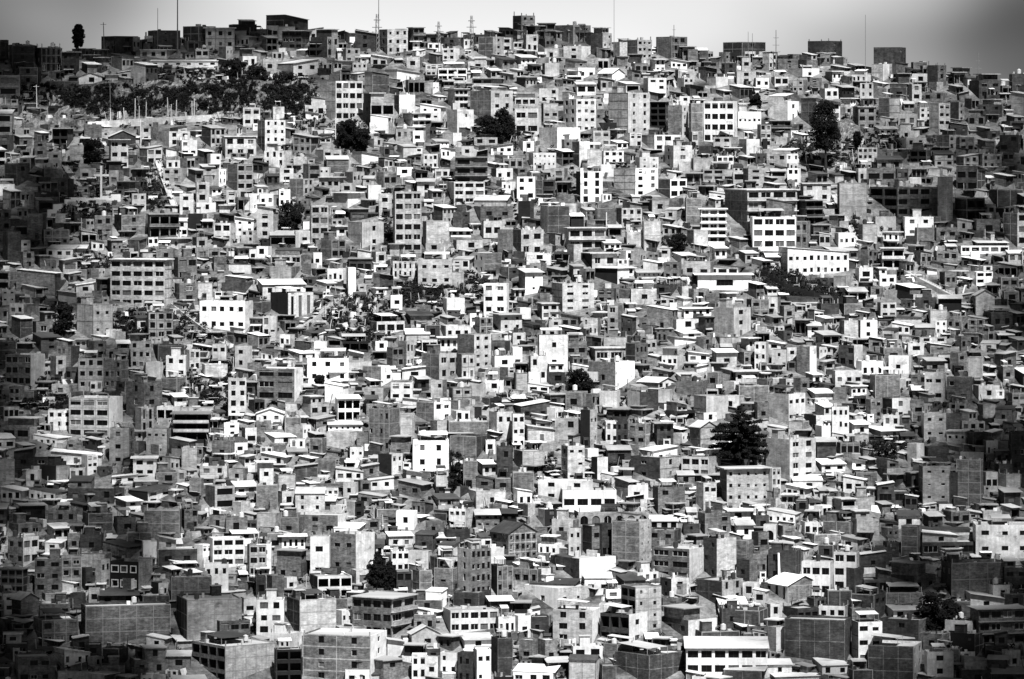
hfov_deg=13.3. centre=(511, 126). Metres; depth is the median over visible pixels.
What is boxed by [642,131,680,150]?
house
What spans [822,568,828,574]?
window
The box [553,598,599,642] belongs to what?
house
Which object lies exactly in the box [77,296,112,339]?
house
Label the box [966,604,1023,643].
house
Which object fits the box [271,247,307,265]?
house
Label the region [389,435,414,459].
house
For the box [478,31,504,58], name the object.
house
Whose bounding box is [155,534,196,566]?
house
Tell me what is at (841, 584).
window
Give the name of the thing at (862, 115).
house
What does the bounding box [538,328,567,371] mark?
house
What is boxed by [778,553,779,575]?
post
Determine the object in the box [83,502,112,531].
house
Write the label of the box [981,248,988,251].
window
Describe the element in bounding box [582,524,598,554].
house
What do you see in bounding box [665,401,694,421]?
house
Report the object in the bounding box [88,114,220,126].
terrace wall
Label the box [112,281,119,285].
window
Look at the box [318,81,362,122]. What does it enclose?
house
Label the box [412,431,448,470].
house
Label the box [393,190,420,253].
house
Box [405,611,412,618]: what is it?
window
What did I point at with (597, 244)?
window
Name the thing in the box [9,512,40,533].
house
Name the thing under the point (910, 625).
house
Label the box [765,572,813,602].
house
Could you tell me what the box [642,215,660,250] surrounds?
house
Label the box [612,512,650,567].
house
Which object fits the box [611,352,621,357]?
window
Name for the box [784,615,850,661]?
house
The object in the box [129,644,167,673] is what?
house
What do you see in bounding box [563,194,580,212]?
house
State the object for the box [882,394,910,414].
house
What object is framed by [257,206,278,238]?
house
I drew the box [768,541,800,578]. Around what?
house
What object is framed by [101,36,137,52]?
house
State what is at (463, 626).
window
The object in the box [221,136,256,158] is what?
house
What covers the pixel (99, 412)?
window
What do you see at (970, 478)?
house
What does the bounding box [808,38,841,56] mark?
house
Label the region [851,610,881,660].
house
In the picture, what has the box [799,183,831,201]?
house
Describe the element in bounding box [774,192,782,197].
window
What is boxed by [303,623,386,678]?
house
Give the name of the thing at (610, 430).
house
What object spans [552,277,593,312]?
house
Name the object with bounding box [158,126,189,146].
house
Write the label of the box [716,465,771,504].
house
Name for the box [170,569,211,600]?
house
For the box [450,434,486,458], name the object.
house
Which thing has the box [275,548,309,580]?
house
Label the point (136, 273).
window
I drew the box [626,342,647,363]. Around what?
house
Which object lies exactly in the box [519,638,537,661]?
house
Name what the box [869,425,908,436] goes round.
house
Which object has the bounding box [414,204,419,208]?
window
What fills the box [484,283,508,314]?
house
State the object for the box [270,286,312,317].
house
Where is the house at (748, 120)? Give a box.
[737,105,760,128]
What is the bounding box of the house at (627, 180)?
[614,164,657,195]
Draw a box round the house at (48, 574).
[35,548,61,594]
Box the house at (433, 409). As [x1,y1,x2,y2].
[416,395,450,421]
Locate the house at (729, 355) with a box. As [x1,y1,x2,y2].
[710,348,738,367]
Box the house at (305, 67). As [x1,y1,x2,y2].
[278,59,317,76]
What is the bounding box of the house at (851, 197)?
[837,180,866,218]
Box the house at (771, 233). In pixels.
[750,208,795,250]
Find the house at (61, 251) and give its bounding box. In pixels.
[46,244,79,258]
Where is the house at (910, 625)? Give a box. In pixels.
[880,612,932,643]
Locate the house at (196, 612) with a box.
[176,584,241,639]
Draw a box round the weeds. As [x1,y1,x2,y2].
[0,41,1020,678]
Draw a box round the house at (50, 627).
[33,608,77,645]
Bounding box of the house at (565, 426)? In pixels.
[555,412,580,441]
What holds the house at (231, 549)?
on the ground
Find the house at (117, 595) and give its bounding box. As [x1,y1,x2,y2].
[98,588,138,602]
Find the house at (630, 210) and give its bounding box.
[616,201,641,226]
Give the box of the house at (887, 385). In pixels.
[870,367,899,398]
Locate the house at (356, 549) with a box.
[330,528,374,574]
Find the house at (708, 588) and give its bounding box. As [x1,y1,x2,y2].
[696,572,742,604]
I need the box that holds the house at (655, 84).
[643,75,665,97]
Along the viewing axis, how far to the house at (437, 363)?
1136.48 m
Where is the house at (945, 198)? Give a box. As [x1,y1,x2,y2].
[938,177,952,221]
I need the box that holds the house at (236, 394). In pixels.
[228,372,245,415]
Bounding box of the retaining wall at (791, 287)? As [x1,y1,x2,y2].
[763,271,843,302]
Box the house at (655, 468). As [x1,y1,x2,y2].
[631,452,681,482]
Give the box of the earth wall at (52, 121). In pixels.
[24,117,84,127]
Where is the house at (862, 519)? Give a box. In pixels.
[850,509,878,538]
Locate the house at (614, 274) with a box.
[594,266,636,284]
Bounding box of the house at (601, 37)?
[591,27,611,55]
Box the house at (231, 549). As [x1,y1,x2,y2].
[209,536,244,566]
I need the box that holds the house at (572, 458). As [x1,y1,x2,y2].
[561,442,584,478]
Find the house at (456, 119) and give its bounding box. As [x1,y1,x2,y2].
[447,109,473,132]
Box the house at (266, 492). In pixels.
[256,482,277,507]
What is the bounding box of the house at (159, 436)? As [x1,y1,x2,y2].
[146,428,170,455]
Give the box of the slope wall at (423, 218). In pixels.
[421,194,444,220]
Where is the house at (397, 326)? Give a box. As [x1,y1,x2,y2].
[368,313,404,333]
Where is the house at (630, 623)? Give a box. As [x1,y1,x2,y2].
[600,602,646,643]
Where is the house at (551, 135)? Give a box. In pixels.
[539,120,579,148]
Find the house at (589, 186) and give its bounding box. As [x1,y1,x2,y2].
[576,168,602,202]
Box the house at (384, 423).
[369,401,399,452]
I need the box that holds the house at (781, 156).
[767,148,799,169]
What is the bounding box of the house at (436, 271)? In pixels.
[418,252,452,288]
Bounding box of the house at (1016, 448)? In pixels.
[1009,424,1023,473]
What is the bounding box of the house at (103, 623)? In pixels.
[81,596,170,644]
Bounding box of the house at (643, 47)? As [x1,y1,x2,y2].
[627,37,651,59]
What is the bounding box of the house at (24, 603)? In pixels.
[10,591,40,617]
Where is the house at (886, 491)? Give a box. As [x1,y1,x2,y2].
[876,480,908,505]
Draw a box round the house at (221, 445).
[212,433,235,459]
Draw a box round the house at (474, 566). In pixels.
[457,538,490,591]
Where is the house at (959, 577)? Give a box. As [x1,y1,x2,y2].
[941,553,1002,595]
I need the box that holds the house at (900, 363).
[889,355,910,374]
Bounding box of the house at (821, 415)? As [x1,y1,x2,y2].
[804,402,832,430]
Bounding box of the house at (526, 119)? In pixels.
[515,102,540,135]
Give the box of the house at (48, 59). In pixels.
[36,42,60,72]
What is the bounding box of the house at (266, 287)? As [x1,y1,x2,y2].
[257,279,305,299]
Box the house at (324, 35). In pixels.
[311,29,338,57]
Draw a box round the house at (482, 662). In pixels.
[474,647,490,678]
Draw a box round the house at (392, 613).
[350,591,417,637]
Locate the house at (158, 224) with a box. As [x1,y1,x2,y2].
[146,213,179,237]
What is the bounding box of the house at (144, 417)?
[135,404,153,429]
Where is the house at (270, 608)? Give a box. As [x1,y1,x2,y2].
[256,588,284,637]
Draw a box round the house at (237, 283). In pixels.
[221,275,252,292]
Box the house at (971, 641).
[950,623,983,655]
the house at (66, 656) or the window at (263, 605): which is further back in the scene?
the window at (263, 605)
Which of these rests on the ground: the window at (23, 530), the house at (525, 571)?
the house at (525, 571)
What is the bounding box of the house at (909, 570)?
[889,559,935,590]
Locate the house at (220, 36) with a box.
[203,27,235,50]
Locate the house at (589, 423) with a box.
[581,409,596,447]
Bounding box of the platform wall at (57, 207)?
[47,194,120,215]
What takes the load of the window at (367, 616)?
in the house at (392, 613)
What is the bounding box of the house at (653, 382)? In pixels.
[636,376,675,387]
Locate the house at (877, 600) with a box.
[851,585,885,619]
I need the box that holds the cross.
[94,166,108,204]
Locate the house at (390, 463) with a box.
[378,453,402,475]
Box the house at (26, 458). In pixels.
[14,446,47,469]
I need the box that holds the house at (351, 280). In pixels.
[346,267,355,297]
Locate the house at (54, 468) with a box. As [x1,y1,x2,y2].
[42,455,69,479]
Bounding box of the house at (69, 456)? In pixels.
[51,448,102,465]
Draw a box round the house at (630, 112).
[608,86,649,132]
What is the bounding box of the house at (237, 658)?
[192,631,276,678]
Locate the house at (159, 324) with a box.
[147,303,172,339]
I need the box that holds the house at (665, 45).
[656,36,686,59]
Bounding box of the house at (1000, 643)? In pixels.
[984,631,1008,658]
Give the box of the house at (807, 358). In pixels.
[797,345,816,375]
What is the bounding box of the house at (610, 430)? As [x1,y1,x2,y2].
[605,420,615,443]
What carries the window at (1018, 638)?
in the house at (990, 620)
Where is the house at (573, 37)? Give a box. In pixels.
[555,21,590,43]
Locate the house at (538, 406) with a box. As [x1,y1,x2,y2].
[513,399,549,418]
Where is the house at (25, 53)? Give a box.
[10,40,33,70]
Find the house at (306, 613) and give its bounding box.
[287,589,335,634]
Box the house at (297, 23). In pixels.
[266,14,308,29]
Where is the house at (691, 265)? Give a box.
[683,255,716,275]
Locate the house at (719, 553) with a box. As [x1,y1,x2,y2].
[703,528,735,576]
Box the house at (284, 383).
[257,367,302,402]
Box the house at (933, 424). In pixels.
[921,407,945,440]
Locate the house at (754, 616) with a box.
[731,601,767,625]
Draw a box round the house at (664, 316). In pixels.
[639,305,678,327]
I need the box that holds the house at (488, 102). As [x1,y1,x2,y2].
[470,86,512,117]
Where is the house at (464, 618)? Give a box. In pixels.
[443,604,498,633]
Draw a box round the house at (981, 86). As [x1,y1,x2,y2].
[969,74,999,98]
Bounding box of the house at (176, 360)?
[166,347,186,377]
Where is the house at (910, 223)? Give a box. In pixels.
[903,209,933,237]
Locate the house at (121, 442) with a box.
[109,421,134,463]
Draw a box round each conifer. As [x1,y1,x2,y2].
[366,551,386,587]
[381,561,395,590]
[708,405,769,465]
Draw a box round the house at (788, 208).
[766,198,796,220]
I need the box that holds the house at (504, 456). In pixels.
[496,442,512,476]
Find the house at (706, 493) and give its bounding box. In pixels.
[696,475,716,510]
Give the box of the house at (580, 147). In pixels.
[572,139,589,167]
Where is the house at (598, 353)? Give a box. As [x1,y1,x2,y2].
[588,346,624,360]
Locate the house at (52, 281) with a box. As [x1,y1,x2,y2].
[16,268,65,295]
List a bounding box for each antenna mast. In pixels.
[157,8,157,48]
[177,0,177,53]
[372,14,381,52]
[378,0,378,51]
[434,21,443,51]
[468,16,474,44]
[752,33,752,69]
[865,15,865,74]
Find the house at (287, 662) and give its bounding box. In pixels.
[274,637,301,678]
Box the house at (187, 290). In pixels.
[175,279,196,301]
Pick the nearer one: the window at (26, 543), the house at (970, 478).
the window at (26, 543)
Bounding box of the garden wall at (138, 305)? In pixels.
[113,299,172,310]
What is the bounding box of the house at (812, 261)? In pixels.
[778,246,848,275]
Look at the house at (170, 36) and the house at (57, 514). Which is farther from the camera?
the house at (170, 36)
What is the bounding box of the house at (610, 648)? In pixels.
[604,634,641,657]
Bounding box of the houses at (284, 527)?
[0,19,1023,678]
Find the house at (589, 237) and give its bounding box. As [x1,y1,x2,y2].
[562,227,607,249]
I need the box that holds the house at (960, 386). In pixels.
[947,376,971,402]
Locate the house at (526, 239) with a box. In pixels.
[513,226,542,256]
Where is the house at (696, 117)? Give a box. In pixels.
[689,96,702,141]
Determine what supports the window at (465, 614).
in the house at (464, 618)
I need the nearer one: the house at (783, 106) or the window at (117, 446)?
the window at (117, 446)
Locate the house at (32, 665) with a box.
[15,653,49,678]
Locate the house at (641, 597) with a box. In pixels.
[621,583,660,630]
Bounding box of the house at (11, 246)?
[3,231,20,261]
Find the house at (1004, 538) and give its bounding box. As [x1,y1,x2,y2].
[973,514,1023,557]
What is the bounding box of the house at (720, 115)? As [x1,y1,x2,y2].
[704,101,736,141]
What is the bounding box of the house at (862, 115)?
[851,106,876,130]
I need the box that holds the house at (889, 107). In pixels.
[879,92,899,118]
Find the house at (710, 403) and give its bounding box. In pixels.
[694,394,727,418]
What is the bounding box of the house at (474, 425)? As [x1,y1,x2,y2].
[447,415,488,433]
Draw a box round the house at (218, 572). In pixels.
[205,558,227,590]
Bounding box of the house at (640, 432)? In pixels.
[628,414,652,447]
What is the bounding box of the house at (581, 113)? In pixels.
[563,99,595,131]
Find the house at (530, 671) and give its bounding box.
[513,663,560,678]
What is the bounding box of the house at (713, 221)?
[697,208,727,244]
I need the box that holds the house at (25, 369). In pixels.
[6,353,44,385]
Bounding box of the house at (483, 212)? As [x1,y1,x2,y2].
[474,204,512,221]
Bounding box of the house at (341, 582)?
[310,572,351,594]
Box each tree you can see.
[52,304,73,337]
[71,24,84,51]
[82,138,101,162]
[223,57,244,78]
[245,66,268,81]
[277,71,297,84]
[278,201,301,229]
[314,374,324,383]
[335,118,358,147]
[353,128,369,151]
[448,461,461,490]
[478,115,498,135]
[493,107,515,141]
[567,368,594,390]
[666,234,687,251]
[748,91,761,107]
[808,99,841,172]
[853,131,862,150]
[871,440,898,458]
[916,591,944,631]
[938,598,963,628]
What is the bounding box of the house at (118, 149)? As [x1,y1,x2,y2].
[106,139,130,167]
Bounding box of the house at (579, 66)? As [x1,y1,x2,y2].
[564,59,594,77]
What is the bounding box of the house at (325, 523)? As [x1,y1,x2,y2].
[296,512,348,532]
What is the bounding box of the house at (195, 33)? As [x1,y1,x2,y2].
[183,24,215,48]
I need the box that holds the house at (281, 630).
[270,621,301,646]
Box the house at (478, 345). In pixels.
[457,333,490,370]
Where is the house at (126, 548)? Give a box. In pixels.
[103,539,141,557]
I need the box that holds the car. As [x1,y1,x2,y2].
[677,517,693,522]
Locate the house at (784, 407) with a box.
[767,384,804,424]
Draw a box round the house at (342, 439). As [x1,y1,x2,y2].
[327,430,358,449]
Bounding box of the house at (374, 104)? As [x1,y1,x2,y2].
[361,93,393,127]
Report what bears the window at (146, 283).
in the house at (136, 280)
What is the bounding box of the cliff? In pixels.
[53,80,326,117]
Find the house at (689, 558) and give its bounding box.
[652,541,703,581]
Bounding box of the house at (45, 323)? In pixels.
[33,311,53,332]
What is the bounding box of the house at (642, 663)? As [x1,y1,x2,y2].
[614,640,684,678]
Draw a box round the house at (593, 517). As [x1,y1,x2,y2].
[574,502,648,525]
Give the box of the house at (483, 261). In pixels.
[474,252,501,274]
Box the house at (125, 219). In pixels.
[114,206,146,236]
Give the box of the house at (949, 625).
[945,612,974,632]
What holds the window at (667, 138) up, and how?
in the house at (654, 141)
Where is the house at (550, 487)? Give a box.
[538,474,592,498]
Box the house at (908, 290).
[894,283,934,307]
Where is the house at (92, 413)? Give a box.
[69,391,122,440]
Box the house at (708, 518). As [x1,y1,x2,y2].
[698,508,729,535]
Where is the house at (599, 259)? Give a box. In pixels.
[581,252,620,268]
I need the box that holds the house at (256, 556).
[247,543,266,578]
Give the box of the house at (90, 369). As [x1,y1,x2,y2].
[78,350,104,390]
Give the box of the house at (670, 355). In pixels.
[661,347,682,368]
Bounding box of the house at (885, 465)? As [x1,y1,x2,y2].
[876,456,911,481]
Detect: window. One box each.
[4,430,13,435]
[18,430,27,436]
[19,367,23,372]
[20,674,27,678]
[21,528,27,532]
[24,541,29,547]
[24,555,29,561]
[25,378,29,383]
[30,660,37,665]
[32,540,36,546]
[37,561,44,566]
[37,573,44,577]
[37,585,43,589]
[41,326,46,330]
[41,661,48,664]
[42,674,47,678]
[44,623,51,628]
[48,513,52,519]
[51,562,58,566]
[51,585,57,589]
[57,635,63,641]
[58,514,62,519]
[63,570,68,575]
[70,622,75,627]
[71,401,80,404]
[71,410,80,414]
[71,420,80,424]
[71,430,80,434]
[72,493,77,497]
[84,401,93,404]
[84,410,93,414]
[84,420,93,424]
[97,402,106,404]
[97,410,106,414]
[97,420,106,424]
[97,430,106,435]
[104,491,108,497]
[111,565,118,571]
[111,579,118,586]
[112,142,117,146]
[112,262,119,265]
[112,271,119,275]
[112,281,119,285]
[112,290,119,294]
[115,444,120,448]
[120,565,126,572]
[121,152,126,156]
[123,262,130,266]
[123,271,130,275]
[123,281,130,285]
[123,290,130,294]
[130,565,136,572]
[134,262,141,266]
[134,271,141,275]
[134,281,141,285]
[134,290,141,294]
[144,262,152,266]
[144,271,152,275]
[144,281,152,285]
[144,290,152,294]
[149,409,151,418]
[150,322,154,327]
[153,650,157,655]
[155,262,163,266]
[155,272,163,275]
[155,281,163,285]
[155,291,163,295]
[164,556,171,561]
[166,313,171,318]
[179,260,185,265]
[189,260,195,265]
[214,541,221,544]
[214,550,221,554]
[215,225,220,230]
[221,625,228,629]
[223,225,229,230]
[225,541,232,544]
[225,550,232,554]
[227,138,232,143]
[231,400,235,405]
[231,624,238,629]
[235,540,242,544]
[235,549,242,553]
[235,559,242,563]
[237,139,243,143]
[241,624,248,628]
[250,547,256,552]
[250,558,256,562]
[250,568,256,573]
[259,372,273,375]
[259,381,273,386]
[259,392,273,397]
[259,547,265,551]
[259,557,265,562]
[260,602,267,608]
[260,626,267,631]
[261,615,266,620]
[272,615,279,619]
[273,602,278,608]
[278,372,291,375]
[278,382,291,386]
[278,392,291,397]
[291,296,293,314]
[292,257,299,262]
[299,296,301,315]
[307,296,309,313]
[312,207,318,212]
[312,218,318,222]
[312,228,318,232]
[316,546,322,551]
[318,672,323,677]
[319,636,323,642]
[319,649,323,654]
[321,207,326,212]
[321,218,326,222]
[326,526,332,530]
[352,214,363,217]
[352,638,356,643]
[352,650,356,655]
[352,661,356,667]
[354,599,360,605]
[354,613,360,619]
[364,600,370,606]
[364,613,370,619]
[368,214,378,217]
[373,600,380,607]
[373,614,380,620]
[378,324,384,330]
[383,601,390,607]
[383,614,390,621]
[383,628,390,634]
[387,324,393,329]
[393,600,400,607]
[393,613,400,620]
[393,627,400,634]
[396,194,402,198]
[396,204,402,208]
[396,214,402,218]
[396,224,402,229]
[396,234,402,239]
[396,324,402,329]
[405,194,411,198]
[405,204,411,208]
[405,214,411,218]
[405,224,411,228]
[405,234,411,239]
[405,245,411,249]
[405,598,412,605]
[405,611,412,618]
[414,194,419,198]
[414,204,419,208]
[414,214,419,218]
[414,224,419,228]
[414,234,419,239]
[414,245,419,249]
[420,445,424,450]
[420,459,424,464]
[436,445,440,450]
[441,357,445,362]
[452,613,458,618]
[452,624,458,629]
[455,183,462,186]
[455,191,462,194]
[461,612,468,617]
[461,624,468,629]
[464,599,470,603]
[465,183,472,186]
[465,191,472,194]
[465,198,472,201]
[471,612,477,617]
[471,624,477,629]
[476,183,483,186]
[476,191,483,194]
[480,612,487,617]
[480,623,487,629]
[486,211,491,215]
[490,612,496,617]
[497,296,502,300]
[515,574,519,579]
[516,112,524,117]
[516,126,524,130]
[523,234,528,238]
[523,246,528,251]
[528,112,536,117]
[528,126,536,130]
[534,233,540,238]
[534,247,539,251]
[559,623,566,628]
[559,634,566,638]
[560,612,565,617]
[564,499,573,504]
[568,421,573,427]
[570,231,579,235]
[577,499,587,504]
[579,612,584,617]
[579,623,584,629]
[580,516,587,523]
[582,230,591,235]
[582,242,591,246]
[591,499,600,504]
[592,516,599,523]
[595,230,603,235]
[595,242,600,246]
[595,257,599,263]
[597,352,607,357]
[604,499,614,503]
[604,516,611,522]
[607,257,612,263]
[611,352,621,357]
[654,550,667,555]
[654,560,667,566]
[665,136,670,140]
[671,181,676,185]
[671,191,676,195]
[673,551,686,556]
[673,561,686,567]
[673,572,686,576]
[679,181,685,185]
[683,459,689,463]
[688,651,697,657]
[688,665,697,670]
[692,459,698,464]
[701,459,707,464]
[701,651,711,657]
[701,665,711,671]
[705,124,709,129]
[712,104,717,108]
[712,114,717,118]
[712,124,717,129]
[715,651,724,657]
[715,665,724,671]
[716,280,732,285]
[720,124,724,129]
[727,104,732,108]
[727,114,732,118]
[727,124,732,129]
[728,651,738,657]
[742,651,752,657]
[749,192,757,197]
[749,203,757,207]
[754,219,761,224]
[754,230,761,235]
[754,241,761,246]
[756,651,765,657]
[761,192,770,197]
[765,219,772,224]
[765,230,772,235]
[765,241,772,246]
[773,554,777,560]
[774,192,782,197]
[776,219,783,224]
[776,230,783,235]
[776,241,783,246]
[786,192,794,196]
[786,219,794,224]
[786,230,794,235]
[786,241,794,246]
[793,442,798,446]
[803,567,809,573]
[806,440,810,445]
[813,568,819,573]
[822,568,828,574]
[822,586,828,592]
[835,555,843,561]
[835,568,843,574]
[835,581,843,587]
[840,358,844,363]
[847,555,854,561]
[860,626,867,630]
[860,640,867,644]
[865,583,875,589]
[879,494,891,499]
[880,583,889,588]
[895,494,904,499]
[899,189,906,193]
[899,199,906,203]
[899,209,906,213]
[910,189,917,193]
[910,199,917,203]
[921,189,928,193]
[921,199,928,203]
[924,546,937,552]
[932,189,937,193]
[932,199,937,203]
[936,656,942,660]
[937,668,942,673]
[959,545,972,551]
[980,612,988,617]
[980,624,988,630]
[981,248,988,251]
[981,531,988,534]
[984,636,988,642]
[986,650,991,655]
[992,611,1000,617]
[992,624,1000,629]
[999,638,1004,642]
[1003,611,1011,617]
[1003,623,1011,629]
[1015,611,1023,616]
[1015,623,1023,628]
[1015,635,1023,641]
[1018,584,1023,588]
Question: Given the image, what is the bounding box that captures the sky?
[0,0,1023,84]
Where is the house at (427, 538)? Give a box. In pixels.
[415,530,440,553]
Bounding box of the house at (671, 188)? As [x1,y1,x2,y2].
[658,176,686,197]
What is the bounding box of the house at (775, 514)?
[767,507,800,525]
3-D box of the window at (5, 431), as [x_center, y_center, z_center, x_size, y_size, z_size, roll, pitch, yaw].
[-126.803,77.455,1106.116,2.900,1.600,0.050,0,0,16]
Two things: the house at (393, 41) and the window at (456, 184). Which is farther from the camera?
the house at (393, 41)
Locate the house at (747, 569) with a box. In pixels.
[737,558,757,581]
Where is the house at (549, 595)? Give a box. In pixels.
[524,574,591,608]
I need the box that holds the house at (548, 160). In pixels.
[529,153,555,170]
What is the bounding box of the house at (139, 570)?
[110,555,152,589]
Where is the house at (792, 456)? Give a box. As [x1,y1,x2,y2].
[766,429,815,482]
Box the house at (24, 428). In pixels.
[2,416,43,440]
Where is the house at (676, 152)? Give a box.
[664,140,691,168]
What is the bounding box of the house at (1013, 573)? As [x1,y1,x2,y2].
[999,555,1023,592]
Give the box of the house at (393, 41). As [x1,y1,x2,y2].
[379,29,407,54]
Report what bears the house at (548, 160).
on the ground
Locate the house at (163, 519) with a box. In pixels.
[144,504,181,537]
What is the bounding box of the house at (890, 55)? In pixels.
[874,47,905,72]
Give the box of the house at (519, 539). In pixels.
[488,520,537,561]
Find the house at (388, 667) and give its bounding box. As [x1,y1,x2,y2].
[374,655,411,678]
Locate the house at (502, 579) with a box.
[491,556,512,594]
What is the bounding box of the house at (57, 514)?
[45,502,76,523]
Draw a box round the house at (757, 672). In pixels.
[723,666,767,678]
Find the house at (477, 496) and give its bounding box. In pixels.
[468,487,505,508]
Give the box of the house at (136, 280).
[109,258,173,307]
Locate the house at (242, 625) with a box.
[217,614,249,639]
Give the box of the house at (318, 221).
[310,201,327,245]
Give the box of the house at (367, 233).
[348,220,383,247]
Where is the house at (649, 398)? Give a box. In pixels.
[628,384,657,413]
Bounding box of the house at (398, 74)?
[385,69,419,80]
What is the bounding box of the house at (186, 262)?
[174,248,196,279]
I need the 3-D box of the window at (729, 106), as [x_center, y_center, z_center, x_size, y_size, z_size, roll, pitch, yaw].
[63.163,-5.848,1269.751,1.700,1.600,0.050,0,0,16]
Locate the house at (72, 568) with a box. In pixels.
[60,554,81,590]
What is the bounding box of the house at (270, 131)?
[257,115,284,151]
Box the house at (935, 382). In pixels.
[925,369,945,402]
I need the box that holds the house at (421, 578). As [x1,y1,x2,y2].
[412,561,431,589]
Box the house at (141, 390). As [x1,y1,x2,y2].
[126,373,161,417]
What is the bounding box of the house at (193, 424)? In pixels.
[170,411,212,442]
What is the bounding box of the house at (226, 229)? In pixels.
[214,221,235,245]
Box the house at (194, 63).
[150,60,218,67]
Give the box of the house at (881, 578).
[863,567,892,591]
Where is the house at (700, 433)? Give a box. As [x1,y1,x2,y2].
[688,420,716,449]
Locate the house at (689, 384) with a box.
[676,373,706,395]
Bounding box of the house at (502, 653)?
[491,628,512,673]
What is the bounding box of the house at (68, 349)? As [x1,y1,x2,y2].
[57,338,79,366]
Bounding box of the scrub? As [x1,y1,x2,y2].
[11,61,948,622]
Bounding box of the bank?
[838,119,864,140]
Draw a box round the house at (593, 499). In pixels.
[561,486,615,511]
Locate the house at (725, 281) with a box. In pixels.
[692,273,753,289]
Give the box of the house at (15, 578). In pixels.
[0,566,29,592]
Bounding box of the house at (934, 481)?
[919,457,949,503]
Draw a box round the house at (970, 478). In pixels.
[956,456,982,505]
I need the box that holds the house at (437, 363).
[422,344,455,379]
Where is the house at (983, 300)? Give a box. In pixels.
[972,289,995,314]
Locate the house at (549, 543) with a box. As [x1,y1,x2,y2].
[538,534,561,556]
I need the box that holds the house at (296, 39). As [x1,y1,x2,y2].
[281,30,309,48]
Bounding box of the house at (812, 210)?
[797,200,826,223]
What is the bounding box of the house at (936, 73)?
[927,61,945,85]
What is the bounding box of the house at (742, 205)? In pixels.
[723,188,798,231]
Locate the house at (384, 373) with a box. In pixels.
[363,365,395,385]
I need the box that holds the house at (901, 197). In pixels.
[869,179,937,217]
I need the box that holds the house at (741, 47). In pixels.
[723,42,765,57]
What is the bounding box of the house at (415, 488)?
[397,478,433,497]
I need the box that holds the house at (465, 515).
[449,505,473,527]
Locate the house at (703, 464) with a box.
[681,446,720,475]
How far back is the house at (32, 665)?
999.14 m
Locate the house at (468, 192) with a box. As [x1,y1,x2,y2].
[447,182,484,204]
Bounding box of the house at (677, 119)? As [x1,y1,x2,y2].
[668,99,687,139]
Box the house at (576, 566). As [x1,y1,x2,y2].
[551,552,615,582]
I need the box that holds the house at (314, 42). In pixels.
[309,37,329,57]
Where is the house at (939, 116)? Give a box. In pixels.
[929,103,949,134]
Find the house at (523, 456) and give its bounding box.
[514,445,543,470]
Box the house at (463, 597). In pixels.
[453,589,490,605]
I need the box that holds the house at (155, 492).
[129,484,172,500]
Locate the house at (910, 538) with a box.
[901,524,921,558]
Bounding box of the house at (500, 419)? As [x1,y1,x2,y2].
[489,403,512,439]
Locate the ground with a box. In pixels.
[0,39,1023,678]
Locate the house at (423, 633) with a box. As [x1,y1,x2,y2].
[406,624,441,645]
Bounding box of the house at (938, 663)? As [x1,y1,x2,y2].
[924,643,952,677]
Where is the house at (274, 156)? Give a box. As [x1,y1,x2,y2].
[264,143,291,167]
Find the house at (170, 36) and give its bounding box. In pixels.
[148,29,179,49]
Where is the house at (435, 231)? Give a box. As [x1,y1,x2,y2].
[423,218,448,248]
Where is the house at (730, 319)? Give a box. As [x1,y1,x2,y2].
[714,298,750,336]
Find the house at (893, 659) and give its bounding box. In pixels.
[868,633,921,678]
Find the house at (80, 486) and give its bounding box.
[68,475,116,503]
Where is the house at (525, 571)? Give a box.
[513,557,552,583]
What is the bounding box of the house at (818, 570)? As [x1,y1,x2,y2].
[802,554,832,596]
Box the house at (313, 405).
[301,395,328,417]
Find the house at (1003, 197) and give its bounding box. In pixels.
[989,184,1022,206]
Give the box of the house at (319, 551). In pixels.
[310,530,329,572]
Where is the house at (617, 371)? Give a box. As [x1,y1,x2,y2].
[589,355,634,389]
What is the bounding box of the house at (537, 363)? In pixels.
[529,350,546,382]
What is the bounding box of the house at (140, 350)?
[131,338,150,369]
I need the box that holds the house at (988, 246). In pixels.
[957,240,1008,254]
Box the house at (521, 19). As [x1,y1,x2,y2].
[513,12,534,37]
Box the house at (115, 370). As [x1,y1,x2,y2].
[104,354,127,388]
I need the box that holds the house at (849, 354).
[839,336,862,368]
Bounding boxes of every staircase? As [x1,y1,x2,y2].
[62,164,92,206]
[155,159,178,211]
[171,303,228,345]
[296,298,342,326]
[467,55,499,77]
[831,193,861,246]
[902,269,955,294]
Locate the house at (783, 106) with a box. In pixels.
[768,93,798,119]
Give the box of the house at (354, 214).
[341,208,378,220]
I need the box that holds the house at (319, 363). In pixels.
[307,348,348,383]
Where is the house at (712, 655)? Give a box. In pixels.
[683,636,769,677]
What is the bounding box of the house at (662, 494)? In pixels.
[653,478,684,514]
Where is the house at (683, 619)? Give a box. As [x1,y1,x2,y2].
[661,604,716,635]
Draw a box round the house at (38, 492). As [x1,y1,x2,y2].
[29,486,67,499]
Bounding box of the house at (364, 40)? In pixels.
[355,30,377,51]
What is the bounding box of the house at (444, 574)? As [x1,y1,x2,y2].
[434,557,456,588]
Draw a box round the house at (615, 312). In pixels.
[608,305,622,335]
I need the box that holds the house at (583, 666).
[568,654,600,678]
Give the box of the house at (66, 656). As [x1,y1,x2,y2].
[53,646,89,666]
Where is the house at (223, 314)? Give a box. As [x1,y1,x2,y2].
[200,297,252,332]
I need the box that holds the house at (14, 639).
[3,631,27,659]
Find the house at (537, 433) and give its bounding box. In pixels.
[525,424,555,441]
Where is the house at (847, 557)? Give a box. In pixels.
[834,545,858,587]
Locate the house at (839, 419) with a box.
[831,403,848,442]
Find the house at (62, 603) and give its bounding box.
[40,592,69,615]
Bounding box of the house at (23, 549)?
[8,530,38,566]
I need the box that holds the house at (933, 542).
[921,529,974,556]
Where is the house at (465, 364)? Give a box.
[457,353,474,379]

